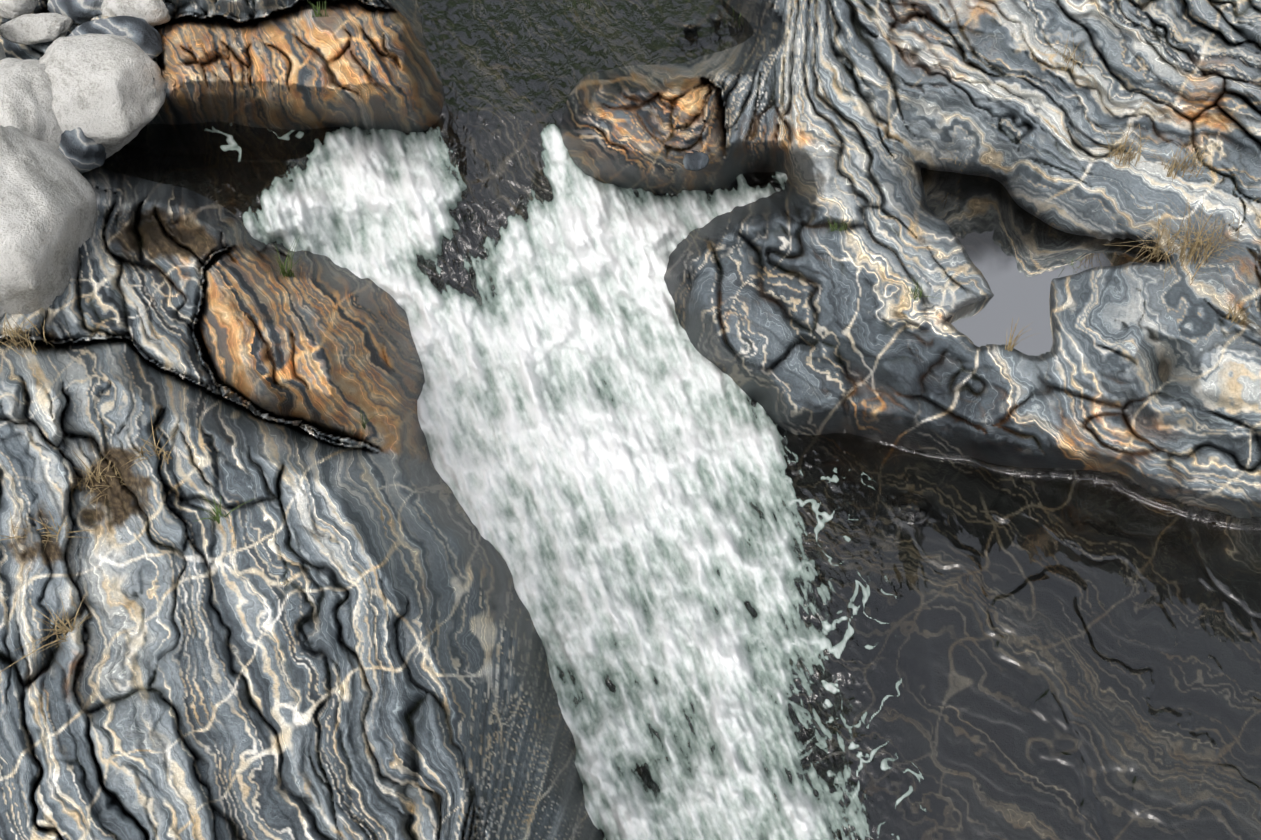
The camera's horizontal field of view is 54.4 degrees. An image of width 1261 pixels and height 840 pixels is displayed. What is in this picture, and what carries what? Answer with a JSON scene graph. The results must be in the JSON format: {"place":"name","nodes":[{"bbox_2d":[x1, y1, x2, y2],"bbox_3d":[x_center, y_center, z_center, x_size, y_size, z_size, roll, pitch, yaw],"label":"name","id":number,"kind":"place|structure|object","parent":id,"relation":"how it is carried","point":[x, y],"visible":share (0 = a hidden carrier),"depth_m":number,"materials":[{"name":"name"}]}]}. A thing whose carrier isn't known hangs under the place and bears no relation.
{"place":"outdoors","nodes":[
{"label":"outdoors","id":0,"kind":"place"},
{"bbox_2d":[0,0,1260,839],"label":"bedrock","id":1,"kind":"structure","parent":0,"point":[327,630],"depth_m":5.17,"materials":[{"name":"grey stone"}]},
{"bbox_2d":[0,42,5,59],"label":"boulder","id":2,"kind":"object","parent":1,"relation":"on","point":[2,54],"visible":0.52,"depth_m":6.06,"materials":[{"name":"stone"}]},
{"bbox_2d":[0,0,37,18],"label":"boulder","id":3,"kind":"object","parent":1,"relation":"on","point":[11,9],"visible":0.9,"depth_m":6.26,"materials":[{"name":"stone"}]},
{"bbox_2d":[0,312,54,357],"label":"grass tuft","id":4,"kind":"object","parent":1,"relation":"on","point":[15,335],"visible":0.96,"depth_m":4.82,"materials":[{"name":"beige plant"}]},
{"bbox_2d":[0,58,62,148],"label":"boulder","id":5,"kind":"object","parent":1,"relation":"on","point":[26,96],"visible":0.5,"depth_m":5.63,"materials":[{"name":"stone"}]},
{"bbox_2d":[0,13,72,44],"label":"boulder","id":6,"kind":"object","parent":1,"relation":"on","point":[27,29],"visible":1,"depth_m":6.21,"materials":[{"name":"stone"}]},
{"bbox_2d":[1,595,92,671],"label":"grass tuft","id":7,"kind":"object","parent":1,"relation":"on","point":[63,628],"visible":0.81,"depth_m":3.63,"materials":[{"name":"brown plant"}]},
{"bbox_2d":[0,511,93,575],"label":"grass tuft","id":8,"kind":"object","parent":1,"relation":"on","point":[48,532],"visible":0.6,"depth_m":3.84,"materials":[{"name":"brown plant"}]},
{"bbox_2d":[0,125,96,319],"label":"boulder","id":9,"kind":"object","parent":1,"relation":"on","point":[48,210],"visible":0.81,"depth_m":5.12,"materials":[{"name":"stone"}]},
{"bbox_2d":[47,0,103,23],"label":"boulder","id":10,"kind":"object","parent":1,"relation":"on","point":[79,11],"visible":0.81,"depth_m":6.27,"materials":[{"name":"grey stone"}]},
{"bbox_2d":[58,127,105,173],"bbox_3d":[-2.659,-1.365,5.881,0.264,0.339,0.416,1,50,1],"label":"boulder","id":11,"kind":"object","parent":1,"relation":"on","point":[79,150],"visible":0.33,"depth_m":5.76,"materials":[{"name":"grey stone"}]},
{"bbox_2d":[70,451,130,512],"bbox_3d":[-1.765,0.187,4.047,0.408,0.108,0.363,1,50,1],"label":"grass tuft","id":12,"kind":"object","parent":1,"relation":"on","point":[96,478],"visible":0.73,"depth_m":4.06,"materials":[{"name":"beige plant"}]},
{"bbox_2d":[39,34,165,157],"bbox_3d":[-2.637,-1.568,5.957,0.674,0.550,0.681,33,58,25],"label":"boulder","id":13,"kind":"object","parent":1,"relation":"on","point":[104,86],"visible":0.62,"depth_m":5.78,"materials":[{"name":"stone"}]},
{"bbox_2d":[69,16,162,59],"bbox_3d":[-2.609,-1.897,6.204,0.471,0.256,0.332,1,50,1],"label":"boulder","id":14,"kind":"object","parent":1,"relation":"on","point":[143,35],"visible":0.46,"depth_m":6.14,"materials":[{"name":"grey stone"}]},
{"bbox_2d":[101,0,169,26],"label":"boulder","id":15,"kind":"object","parent":1,"relation":"on","point":[152,13],"visible":0.71,"depth_m":6.24,"materials":[{"name":"stone"}]},
{"bbox_2d":[122,410,177,468],"bbox_3d":[-1.551,0.060,4.004,0.166,0.086,0.285,1,50,1],"label":"grass tuft","id":16,"kind":"object","parent":1,"relation":"on","point":[156,451],"visible":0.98,"depth_m":3.99,"materials":[{"name":"beige plant"}]},
{"bbox_2d":[192,494,254,523],"bbox_3d":[-1.299,0.295,3.930,0.177,0.083,0.108,1,50,1],"label":"grass tuft","id":17,"kind":"object","parent":1,"relation":"on","point":[217,517],"visible":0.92,"depth_m":3.94,"materials":[{"name":"brown plant"}]},
{"bbox_2d":[266,237,299,277],"bbox_3d":[-1.540,-0.699,5.526,0.121,0.177,0.276,20,53,16],"label":"grass tuft","id":18,"kind":"object","parent":1,"relation":"on","point":[289,273],"visible":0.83,"depth_m":5.56,"materials":[{"name":"green plant"}]},
{"bbox_2d":[307,0,327,17],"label":"grass tuft","id":19,"kind":"object","parent":1,"relation":"on","point":[318,14],"visible":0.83,"depth_m":6.41,"materials":[{"name":"green plant"}]},
{"bbox_2d":[352,411,377,432],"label":"grass tuft","id":20,"kind":"object","parent":1,"relation":"on","point":[364,425],"visible":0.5,"depth_m":4.79,"materials":[{"name":"green plant"}]},
{"bbox_2d":[683,150,708,170],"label":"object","id":21,"kind":"object","parent":1,"relation":"on","point":[695,161],"visible":0.98,"depth_m":5.61,"materials":[{"name":"grey stone"}]},
{"bbox_2d":[827,218,847,232],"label":"grass tuft","id":22,"kind":"object","parent":1,"relation":"on","point":[840,229],"visible":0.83,"depth_m":5.62,"materials":[{"name":"green plant"}]},
{"bbox_2d":[904,277,939,299],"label":"grass tuft","id":23,"kind":"object","parent":1,"relation":"on","point":[916,294],"visible":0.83,"depth_m":5.41,"materials":[{"name":"green plant"}]},
{"bbox_2d":[1005,318,1038,350],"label":"grass tuft","id":24,"kind":"object","parent":1,"relation":"on","point":[1009,347],"visible":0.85,"depth_m":5.37,"materials":[{"name":"beige plant"}]},
{"bbox_2d":[921,168,1164,356],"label":"pool water","id":25,"kind":"structure","parent":1,"relation":"on","point":[1017,254],"depth_m":5.86,"materials":[{"name":"grey liquid"}]},
{"bbox_2d":[1032,27,1096,77],"bbox_3d":[2.174,-1.835,6.207,0.340,0.156,0.318,36,59,26],"label":"grass tuft","id":26,"kind":"object","parent":1,"relation":"on","point":[1069,58],"visible":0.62,"depth_m":6.23,"materials":[{"name":"beige plant"}]},
{"bbox_2d":[1094,114,1159,167],"bbox_3d":[2.352,-1.312,5.853,0.349,0.165,0.380,1,50,1],"label":"grass tuft","id":27,"kind":"object","parent":1,"relation":"on","point":[1127,156],"visible":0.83,"depth_m":5.86,"materials":[{"name":"brown plant"}]},
{"bbox_2d":[1120,204,1200,285],"bbox_3d":[2.455,-0.855,5.764,0.577,0.237,0.785,-34,58,-25],"label":"grass tuft","id":28,"kind":"object","parent":1,"relation":"on","point":[1155,251],"visible":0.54,"depth_m":5.78,"materials":[{"name":"brown plant"}]},
{"bbox_2d":[1158,360,1168,381],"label":"pool water","id":29,"kind":"structure","parent":1,"relation":"on","point":[1163,371],"depth_m":5.54,"materials":[{"name":"grey liquid"}]},
{"bbox_2d":[1147,136,1213,181],"bbox_3d":[2.631,-1.273,5.826,0.306,0.186,0.384,23,54,18],"label":"grass tuft","id":30,"kind":"object","parent":1,"relation":"on","point":[1178,164],"visible":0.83,"depth_m":5.82,"materials":[{"name":"brown plant"}]},
{"bbox_2d":[1105,185,1259,288],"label":"grass tuft","id":31,"kind":"object","parent":1,"relation":"on","point":[1198,242],"visible":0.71,"depth_m":5.58,"materials":[{"name":"brown plant"}]},
{"bbox_2d":[1219,293,1260,327],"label":"grass tuft","id":32,"kind":"object","parent":1,"relation":"on","point":[1235,320],"visible":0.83,"depth_m":5.21,"materials":[{"name":"beige plant"}]},
{"bbox_2d":[100,0,1260,839],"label":"stream water","id":33,"kind":"structure","parent":0,"point":[606,446],"depth_m":5.61,"materials":[{"name":"white liquid"}]}
]}

